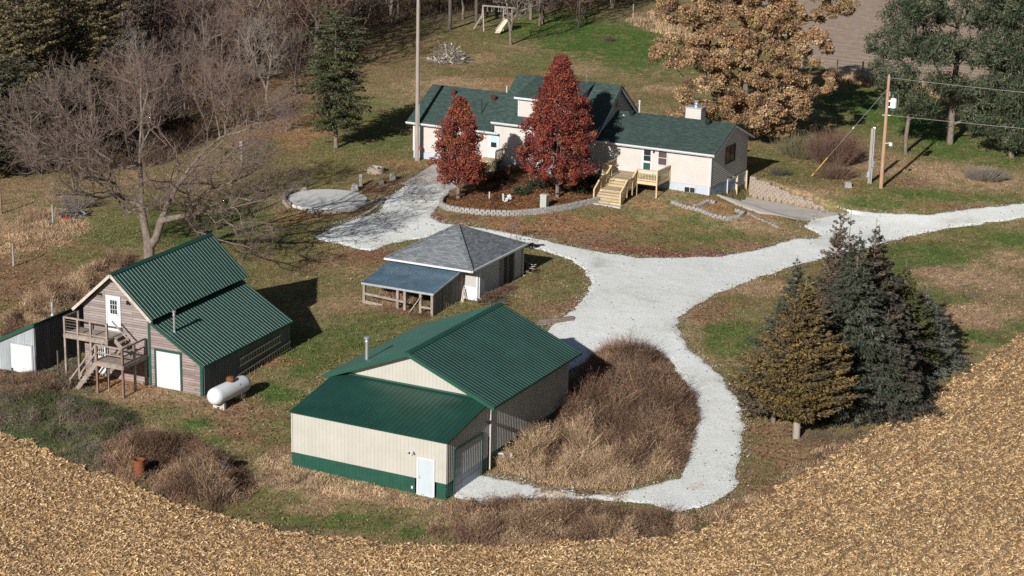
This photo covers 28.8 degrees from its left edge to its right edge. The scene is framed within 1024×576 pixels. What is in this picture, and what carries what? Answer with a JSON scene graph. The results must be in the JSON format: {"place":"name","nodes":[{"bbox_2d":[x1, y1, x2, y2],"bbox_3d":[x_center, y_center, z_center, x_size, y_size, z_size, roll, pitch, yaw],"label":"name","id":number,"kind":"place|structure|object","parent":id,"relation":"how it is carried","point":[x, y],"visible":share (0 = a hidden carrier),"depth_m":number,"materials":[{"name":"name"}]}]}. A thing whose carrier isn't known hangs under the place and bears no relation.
{"place":"outdoors","nodes":[
{"label":"outdoors","id":0,"kind":"place"},
{"bbox_2d":[402,163,487,190],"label":"concrete patio","id":1,"kind":"structure","parent":0,"point":[427,172],"depth_m":166.12,"materials":[{"name":"grey concrete"}]},
{"bbox_2d":[0,0,1023,552],"bbox_3d":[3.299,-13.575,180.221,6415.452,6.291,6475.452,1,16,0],"label":"ground","id":2,"kind":"structure","parent":0,"point":[692,228],"depth_m":153.35,"materials":[{"name":"green plant"}]},
{"bbox_2d":[0,52,53,168],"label":"cedar tree","id":3,"kind":"object","parent":2,"relation":"on","point":[6,80],"visible":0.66,"depth_m":162.61,"materials":[{"name":"plant"}]},
{"bbox_2d":[0,0,69,139],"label":"cedar tree","id":4,"kind":"object","parent":2,"relation":"on","point":[19,15],"visible":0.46,"depth_m":171.03,"materials":[{"name":"green plant"}]},
{"bbox_2d":[0,301,84,372],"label":"tin shed","id":5,"kind":"structure","parent":2,"relation":"on","point":[42,341],"depth_m":119.83,"materials":[{"name":"metal"}]},
{"bbox_2d":[8,341,33,372],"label":"garage door","id":6,"kind":"structure","parent":5,"relation":"in","point":[26,362],"depth_m":119.45,"materials":[{"name":"white paint"}]},
{"bbox_2d":[0,370,88,409],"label":"brown weeds","id":7,"kind":"object","parent":2,"relation":"on","point":[54,387],"visible":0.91,"depth_m":117.36,"materials":[{"name":"brown plant"}]},
{"bbox_2d":[0,207,91,257],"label":"tan grass","id":8,"kind":"structure","parent":2,"relation":"on","point":[42,234],"depth_m":150.78,"materials":[{"name":"beige plant"}]},
{"bbox_2d":[0,369,95,407],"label":"brown weeds heads","id":9,"kind":"object","parent":2,"relation":"on","point":[5,380],"visible":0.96,"depth_m":117.25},
{"bbox_2d":[21,93,79,171],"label":"bare tree","id":10,"kind":"object","parent":2,"relation":"on","point":[39,144],"visible":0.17,"depth_m":166.59,"materials":[{"name":"brown plant"}]},
{"bbox_2d":[20,0,104,115],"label":"cedar tree","id":11,"kind":"object","parent":2,"relation":"on","point":[74,38],"visible":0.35,"depth_m":178.55,"materials":[{"name":"green plant"}]},
{"bbox_2d":[0,247,139,336],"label":"dry tall grass","id":12,"kind":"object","parent":2,"relation":"on","point":[6,313],"visible":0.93,"depth_m":133.07,"materials":[{"name":"brown plant"}]},
{"bbox_2d":[0,384,139,470],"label":"green grey weeds","id":13,"kind":"object","parent":2,"relation":"on","point":[73,420],"visible":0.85,"depth_m":112.81,"materials":[{"name":"plant"}]},
{"bbox_2d":[0,382,150,471],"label":"green grey weeds heads","id":14,"kind":"object","parent":2,"relation":"on","point":[53,428],"visible":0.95,"depth_m":112.62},
{"bbox_2d":[46,61,128,145],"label":"bare tree","id":15,"kind":"object","parent":2,"relation":"on","point":[98,105],"visible":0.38,"depth_m":170.41,"materials":[{"name":"brown plant"}]},
{"bbox_2d":[47,63,134,169],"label":"bare tree","id":16,"kind":"object","parent":2,"relation":"on","point":[88,92],"visible":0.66,"depth_m":166.56,"materials":[{"name":"grey plant"}]},
{"bbox_2d":[60,0,130,86],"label":"cedar tree","id":17,"kind":"object","parent":2,"relation":"on","point":[104,25],"visible":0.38,"depth_m":192.05,"materials":[{"name":"green plant"}]},
{"bbox_2d":[63,310,147,398],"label":"outside stair","id":18,"kind":"object","parent":2,"relation":"on","point":[125,359],"visible":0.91,"depth_m":117.24,"materials":[{"name":"brown wood"}]},
{"bbox_2d":[92,25,161,121],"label":"bare tree","id":19,"kind":"object","parent":2,"relation":"on","point":[125,41],"visible":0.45,"depth_m":180.79,"materials":[{"name":"grey plant"}]},
{"bbox_2d":[89,60,165,156],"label":"bare tree","id":20,"kind":"object","parent":2,"relation":"on","point":[115,85],"visible":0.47,"depth_m":170.92,"materials":[{"name":"brown plant"}]},
{"bbox_2d":[51,102,216,174],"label":"scrub thicket heads","id":21,"kind":"object","parent":2,"relation":"on","point":[118,136],"visible":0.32,"depth_m":176.08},
{"bbox_2d":[55,102,214,174],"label":"scrub thicket","id":22,"kind":"object","parent":2,"relation":"on","point":[170,125],"visible":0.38,"depth_m":175.45,"materials":[{"name":"grey plant"}]},
{"bbox_2d":[106,0,164,58],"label":"tree","id":23,"kind":"object","parent":2,"relation":"on","point":[144,23],"visible":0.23,"depth_m":211.16,"materials":[{"name":"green plant"}]},
{"bbox_2d":[111,34,182,105],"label":"bare tree","id":24,"kind":"object","parent":2,"relation":"on","point":[152,63],"visible":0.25,"depth_m":185.59,"materials":[{"name":"brown plant"}]},
{"bbox_2d":[107,0,187,65],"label":"bare tree","id":25,"kind":"object","parent":2,"relation":"on","point":[150,17],"visible":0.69,"depth_m":201.10,"materials":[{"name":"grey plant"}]},
{"bbox_2d":[115,0,181,65],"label":"bare tree","id":26,"kind":"object","parent":2,"relation":"on","point":[165,24],"visible":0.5,"depth_m":204.89,"materials":[{"name":"brown plant"}]},
{"bbox_2d":[0,35,320,268],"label":"bare tree","id":27,"kind":"object","parent":2,"relation":"on","point":[149,241],"visible":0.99,"depth_m":137.61,"materials":[{"name":"grey plant"}]},
{"bbox_2d":[125,57,197,135],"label":"bare tree","id":28,"kind":"object","parent":2,"relation":"on","point":[176,100],"visible":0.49,"depth_m":178.31,"materials":[{"name":"brown plant"}]},
{"bbox_2d":[90,420,257,512],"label":"dry bushes","id":29,"kind":"object","parent":2,"relation":"on","point":[194,444],"visible":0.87,"depth_m":106.36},
{"bbox_2d":[139,22,218,104],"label":"bare tree","id":30,"kind":"object","parent":2,"relation":"on","point":[182,43],"visible":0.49,"depth_m":191.94,"materials":[{"name":"brown plant"}]},
{"bbox_2d":[71,232,293,396],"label":"old barn","id":31,"kind":"structure","parent":2,"relation":"on","point":[201,315],"depth_m":119.18,"materials":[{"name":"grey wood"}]},
{"bbox_2d":[105,294,121,331],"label":"door","id":32,"kind":"structure","parent":31,"relation":"in","point":[113,303],"depth_m":118.00,"materials":[{"name":"white paint"}]},
{"bbox_2d":[154,348,182,390],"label":"garage door","id":33,"kind":"structure","parent":31,"relation":"in","point":[167,364],"depth_m":117.40,"materials":[{"name":"white paint"}]},
{"bbox_2d":[154,42,214,118],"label":"bare tree","id":34,"kind":"object","parent":2,"relation":"on","point":[184,72],"visible":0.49,"depth_m":186.30,"materials":[{"name":"brown plant"}]},
{"bbox_2d":[157,0,241,80],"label":"bare tree","id":35,"kind":"object","parent":2,"relation":"on","point":[198,14],"visible":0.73,"depth_m":202.17,"materials":[{"name":"brown plant"}]},
{"bbox_2d":[165,0,237,57],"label":"bare tree","id":36,"kind":"object","parent":2,"relation":"on","point":[210,15],"visible":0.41,"depth_m":205.88,"materials":[{"name":"brown plant"}]},
{"bbox_2d":[179,50,243,131],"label":"bare tree","id":37,"kind":"object","parent":2,"relation":"on","point":[191,99],"visible":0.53,"depth_m":181.01,"materials":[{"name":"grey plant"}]},
{"bbox_2d":[187,5,257,98],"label":"bare tree","id":38,"kind":"object","parent":2,"relation":"on","point":[221,29],"visible":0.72,"depth_m":193.97,"materials":[{"name":"brown plant"}]},
{"bbox_2d":[207,375,250,409],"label":"propane tank","id":39,"kind":"object","parent":2,"relation":"on","point":[220,395],"visible":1,"depth_m":115.38,"materials":[{"name":"white metal"}]},
{"bbox_2d":[206,55,269,125],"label":"bare tree","id":40,"kind":"object","parent":2,"relation":"on","point":[239,105],"visible":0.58,"depth_m":184.00,"materials":[{"name":"brown plant"}]},
{"bbox_2d":[217,0,292,83],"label":"bare tree","id":41,"kind":"object","parent":2,"relation":"on","point":[256,16],"visible":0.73,"depth_m":201.27,"materials":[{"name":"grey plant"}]},
{"bbox_2d":[226,0,292,81],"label":"bare tree","id":42,"kind":"object","parent":2,"relation":"on","point":[253,38],"visible":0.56,"depth_m":202.85,"materials":[{"name":"brown plant"}]},
{"bbox_2d":[233,9,290,104],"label":"bare tree","id":43,"kind":"object","parent":2,"relation":"on","point":[268,73],"visible":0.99,"depth_m":191.94,"materials":[{"name":"grey plant"}]},
{"bbox_2d":[228,0,300,67],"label":"bare tree","id":44,"kind":"object","parent":2,"relation":"on","point":[267,7],"visible":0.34,"depth_m":206.88,"materials":[{"name":"brown plant"}]},
{"bbox_2d":[268,83,305,131],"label":"bare tree","id":45,"kind":"object","parent":2,"relation":"on","point":[288,102],"visible":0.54,"depth_m":182.84,"materials":[{"name":"brown plant"}]},
{"bbox_2d":[225,39,355,89],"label":"scrub thicket","id":46,"kind":"object","parent":2,"relation":"on","point":[282,73],"visible":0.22,"depth_m":207.93,"materials":[{"name":"plant"}]},
{"bbox_2d":[266,21,322,93],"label":"bare tree","id":47,"kind":"object","parent":2,"relation":"on","point":[293,39],"visible":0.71,"depth_m":198.05,"materials":[{"name":"brown plant"}]},
{"bbox_2d":[274,0,349,77],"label":"bare tree","id":48,"kind":"object","parent":2,"relation":"on","point":[317,27],"visible":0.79,"depth_m":203.88,"materials":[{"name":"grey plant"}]},
{"bbox_2d":[283,0,340,67],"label":"bare tree","id":49,"kind":"object","parent":2,"relation":"on","point":[309,18],"visible":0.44,"depth_m":209.90,"materials":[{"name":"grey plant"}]},
{"bbox_2d":[13,0,636,99],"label":"undergrowth","id":50,"kind":"object","parent":2,"relation":"on","point":[445,8],"visible":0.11,"depth_m":245.29,"materials":[{"name":"brown plant"}]},
{"bbox_2d":[286,189,366,210],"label":"concrete pad","id":51,"kind":"object","parent":2,"relation":"on","point":[325,199],"visible":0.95,"depth_m":159.85,"materials":[{"name":"grey concrete"}]},
{"bbox_2d":[295,0,376,148],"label":"pine tree","id":52,"kind":"object","parent":2,"relation":"on","point":[336,105],"visible":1,"depth_m":174.84,"materials":[{"name":"green plant"}]},
{"bbox_2d":[305,196,382,213],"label":"retaining wall","id":53,"kind":"structure","parent":2,"relation":"on","point":[363,205],"depth_m":156.87,"materials":[{"name":"grey stone"}]},
{"bbox_2d":[254,444,447,510],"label":"tan grass","id":54,"kind":"structure","parent":2,"relation":"on","point":[321,481],"depth_m":105.74,"materials":[{"name":"beige plant"}]},
{"bbox_2d":[328,0,397,48],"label":"bare tree","id":55,"kind":"object","parent":2,"relation":"on","point":[369,14],"visible":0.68,"depth_m":221.77,"materials":[{"name":"brown plant"}]},
{"bbox_2d":[108,0,633,96],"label":"undergrowth heads","id":56,"kind":"object","parent":2,"relation":"on","point":[364,20],"visible":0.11,"depth_m":244.05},
{"bbox_2d":[415,0,420,160],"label":"tall pole","id":57,"kind":"object","parent":2,"relation":"on","point":[417,115],"visible":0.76,"depth_m":171.07,"materials":[{"name":"grey wood"}]},
{"bbox_2d":[289,302,581,499],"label":"metal barn","id":58,"kind":"structure","parent":2,"relation":"on","point":[428,405],"depth_m":108.25,"materials":[{"name":"beige"}]},
{"bbox_2d":[416,456,434,497],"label":"door","id":59,"kind":"structure","parent":58,"relation":"in","point":[425,475],"depth_m":104.55,"materials":[{"name":"white paint"}]},
{"bbox_2d":[453,431,482,494],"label":"garage door","id":60,"kind":"structure","parent":58,"relation":"in","point":[465,478],"depth_m":106.04,"materials":[{"name":"blue paint"}]},
{"bbox_2d":[361,224,527,316],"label":"hip roof shed","id":61,"kind":"structure","parent":2,"relation":"on","point":[444,266],"depth_m":136.15,"materials":[{"name":"grey paint"}]},
{"bbox_2d":[423,39,474,64],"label":"brush pile","id":62,"kind":"object","parent":2,"relation":"on","point":[457,54],"visible":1,"depth_m":216.24,"materials":[{"name":"grey wood"}]},
{"bbox_2d":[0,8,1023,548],"bbox_3d":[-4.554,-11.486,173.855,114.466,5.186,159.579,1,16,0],"label":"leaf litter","id":63,"kind":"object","parent":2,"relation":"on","point":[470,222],"visible":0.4,"depth_m":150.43,"materials":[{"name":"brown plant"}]},
{"bbox_2d":[439,193,599,215],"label":"retaining wall","id":64,"kind":"structure","parent":2,"relation":"on","point":[519,212],"depth_m":156.99,"materials":[{"name":"grey stone"}]},
{"bbox_2d":[493,0,546,44],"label":"bare tree","id":65,"kind":"object","parent":2,"relation":"on","point":[510,26],"visible":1,"depth_m":227.60,"materials":[{"name":"grey plant"}]},
{"bbox_2d":[454,475,586,501],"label":"gravel apron","id":66,"kind":"object","parent":2,"relation":"on","point":[483,485],"visible":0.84,"depth_m":105.70,"materials":[{"name":"white gravel"}]},
{"bbox_2d":[444,168,598,213],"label":"planting bed","id":67,"kind":"object","parent":2,"relation":"on","point":[496,198],"visible":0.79,"depth_m":161.41,"materials":[{"name":"brown plant"}]},
{"bbox_2d":[427,95,486,198],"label":"red pear tree","id":68,"kind":"object","parent":67,"relation":"on","point":[460,165],"visible":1,"depth_m":158.38,"materials":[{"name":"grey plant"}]},
{"bbox_2d":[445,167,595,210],"bbox_3d":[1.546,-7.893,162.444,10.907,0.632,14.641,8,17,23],"label":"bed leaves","id":69,"kind":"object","parent":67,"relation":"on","point":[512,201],"visible":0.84,"depth_m":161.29,"materials":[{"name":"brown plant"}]},
{"bbox_2d":[514,53,599,197],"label":"red pear tree","id":70,"kind":"object","parent":67,"relation":"on","point":[560,89],"visible":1,"depth_m":158.24,"materials":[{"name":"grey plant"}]},
{"bbox_2d":[426,490,699,549],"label":"brushy weeds","id":71,"kind":"object","parent":2,"relation":"on","point":[512,525],"visible":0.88,"depth_m":100.67,"materials":[{"name":"plant"}]},
{"bbox_2d":[405,74,754,197],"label":"farmhouse","id":72,"kind":"object","parent":2,"relation":"on","point":[696,151],"visible":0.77,"depth_m":166.33,"materials":[{"name":"plastic"}]},
{"bbox_2d":[533,485,630,502],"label":"drive weeds","id":73,"kind":"object","parent":2,"relation":"on","point":[551,490],"visible":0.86,"depth_m":105.44,"materials":[{"name":"brown plant"}]},
{"bbox_2d":[494,331,701,489],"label":"dry weed mound","id":74,"kind":"object","parent":2,"relation":"on","point":[501,466],"visible":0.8,"depth_m":113.22,"materials":[{"name":"brown plant"}]},
{"bbox_2d":[488,322,703,488],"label":"dry brush patch","id":75,"kind":"object","parent":74,"relation":"on","point":[691,434],"visible":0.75,"depth_m":112.71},
{"bbox_2d":[592,158,670,208],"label":"pine deck","id":76,"kind":"object","parent":2,"relation":"on","point":[626,181],"visible":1,"depth_m":161.30,"materials":[{"name":"wood"}]},
{"bbox_2d":[622,9,691,35],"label":"fence row grass","id":77,"kind":"structure","parent":2,"relation":"on","point":[648,14],"depth_m":242.73,"materials":[{"name":"beige plant"}]},
{"bbox_2d":[671,200,744,219],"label":"stone edging","id":78,"kind":"object","parent":2,"relation":"on","point":[714,215],"visible":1,"depth_m":158.45,"materials":[{"name":"grey stone"}]},
{"bbox_2d":[724,336,778,423],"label":"cedar tree","id":79,"kind":"object","parent":2,"relation":"on","point":[746,402],"visible":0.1,"depth_m":115.27,"materials":[{"name":"green plant"}]},
{"bbox_2d":[647,0,860,140],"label":"golden oak tree","id":80,"kind":"object","parent":2,"relation":"on","point":[765,113],"visible":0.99,"depth_m":179.84,"materials":[{"name":"brown plant"}]},
{"bbox_2d":[734,258,813,377],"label":"cedar tree","id":81,"kind":"object","parent":2,"relation":"on","point":[796,281],"visible":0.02,"depth_m":118.86,"materials":[{"name":"green plant"}]},
{"bbox_2d":[687,425,875,521],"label":"brushy weeds","id":82,"kind":"object","parent":2,"relation":"on","point":[721,510],"visible":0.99,"depth_m":105.86,"materials":[{"name":"brown plant"}]},
{"bbox_2d":[717,185,848,220],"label":"concrete apron","id":83,"kind":"object","parent":2,"relation":"on","point":[759,206],"visible":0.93,"depth_m":163.23,"materials":[{"name":"grey concrete"}]},
{"bbox_2d":[749,176,828,210],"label":"retaining wall","id":84,"kind":"structure","parent":2,"relation":"on","point":[762,188],"depth_m":167.56,"materials":[{"name":"beige stone"}]},
{"bbox_2d":[728,281,867,438],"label":"cedar tree","id":85,"kind":"object","parent":2,"relation":"on","point":[806,386],"visible":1,"depth_m":112.20,"materials":[{"name":"plant"}]},
{"bbox_2d":[769,129,830,159],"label":"bare bush","id":86,"kind":"object","parent":2,"relation":"on","point":[791,148],"visible":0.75,"depth_m":177.63,"materials":[{"name":"plant"}]},
{"bbox_2d":[773,203,854,320],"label":"cedar tree","id":87,"kind":"object","parent":2,"relation":"on","point":[821,281],"visible":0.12,"depth_m":119.04,"materials":[{"name":"green plant"}]},
{"bbox_2d":[812,159,856,179],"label":"bare bush","id":88,"kind":"object","parent":2,"relation":"on","point":[831,173],"visible":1,"depth_m":170.51,"materials":[{"name":"brown plant"}]},
{"bbox_2d":[800,120,869,167],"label":"bare bush","id":89,"kind":"object","parent":2,"relation":"on","point":[841,152],"visible":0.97,"depth_m":175.05,"materials":[{"name":"brown plant"}]},
{"bbox_2d":[815,218,860,328],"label":"cedar tree","id":90,"kind":"object","parent":2,"relation":"on","point":[842,257],"visible":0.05,"depth_m":117.64,"materials":[{"name":"green plant"}]},
{"bbox_2d":[788,231,923,428],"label":"spruce tree","id":91,"kind":"object","parent":2,"relation":"on","point":[855,314],"visible":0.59,"depth_m":115.50,"materials":[{"name":"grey plant"}]},
{"bbox_2d":[861,221,904,371],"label":"cedar tree","id":92,"kind":"object","parent":2,"relation":"on","point":[877,265],"visible":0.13,"depth_m":117.60,"materials":[{"name":"green plant"}]},
{"bbox_2d":[829,310,942,428],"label":"spruce tree","id":93,"kind":"object","parent":2,"relation":"on","point":[912,381],"visible":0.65,"depth_m":116.25,"materials":[{"name":"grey plant"}]},
{"bbox_2d":[879,74,896,188],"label":"utility pole","id":94,"kind":"object","parent":2,"relation":"on","point":[893,102],"visible":0.99,"depth_m":166.31,"materials":[{"name":"brown wood"}]},
{"bbox_2d":[822,66,969,103],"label":"fence row grass","id":95,"kind":"structure","parent":2,"relation":"on","point":[850,78],"depth_m":210.50,"materials":[{"name":"brown plant"}]},
{"bbox_2d":[865,228,940,401],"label":"spruce tree","id":96,"kind":"object","parent":2,"relation":"on","point":[895,306],"visible":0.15,"depth_m":119.05,"materials":[{"name":"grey plant"}]},
{"bbox_2d":[862,0,961,153],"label":"pine tree","id":97,"kind":"object","parent":2,"relation":"on","point":[920,103],"visible":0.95,"depth_m":177.45,"materials":[{"name":"green plant"}]},
{"bbox_2d":[892,263,950,377],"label":"cedar tree","id":98,"kind":"object","parent":2,"relation":"on","point":[912,303],"visible":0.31,"depth_m":122.08,"materials":[{"name":"green plant"}]},
{"bbox_2d":[910,288,969,380],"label":"spruce tree","id":99,"kind":"object","parent":2,"relation":"on","point":[941,333],"visible":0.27,"depth_m":124.05,"materials":[{"name":"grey plant"}]},
{"bbox_2d":[900,0,1023,144],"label":"pine tree","id":100,"kind":"object","parent":2,"relation":"on","point":[979,18],"visible":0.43,"depth_m":181.08,"materials":[{"name":"green plant"}]},
{"bbox_2d":[961,163,1011,181],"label":"bare bush","id":101,"kind":"object","parent":2,"relation":"on","point":[985,175],"visible":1,"depth_m":171.97,"materials":[{"name":"plant"}]},
{"bbox_2d":[965,0,1023,157],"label":"pine tree","id":102,"kind":"object","parent":2,"relation":"on","point":[1010,138],"visible":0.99,"depth_m":177.44,"materials":[{"name":"green plant"}]},
{"bbox_2d":[0,336,1023,575],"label":"cornfield","id":103,"kind":"structure","parent":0,"point":[778,545],"depth_m":102.33,"materials":[{"name":"brown plant"}]},
{"bbox_2d":[0,334,1023,575],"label":"corn residue","id":104,"kind":"object","parent":103,"relation":"on","point":[612,547],"visible":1,"depth_m":99.96,"materials":[{"name":"plant"}]},
{"bbox_2d":[303,173,1023,513],"bbox_3d":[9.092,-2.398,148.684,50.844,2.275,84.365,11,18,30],"label":"gravel driveway","id":105,"kind":"structure","parent":0,"point":[625,289],"depth_m":141.61,"materials":[{"name":"grey gravel"}]},
{"bbox_2d":[320,176,1021,506],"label":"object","id":106,"kind":"object","parent":105,"relation":"on","point":[577,299],"visible":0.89,"depth_m":149.95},
{"bbox_2d":[756,0,1023,100],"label":"stubble field","id":107,"kind":"structure","parent":0,"point":[848,41],"depth_m":237.02,"materials":[{"name":"brown plant"}]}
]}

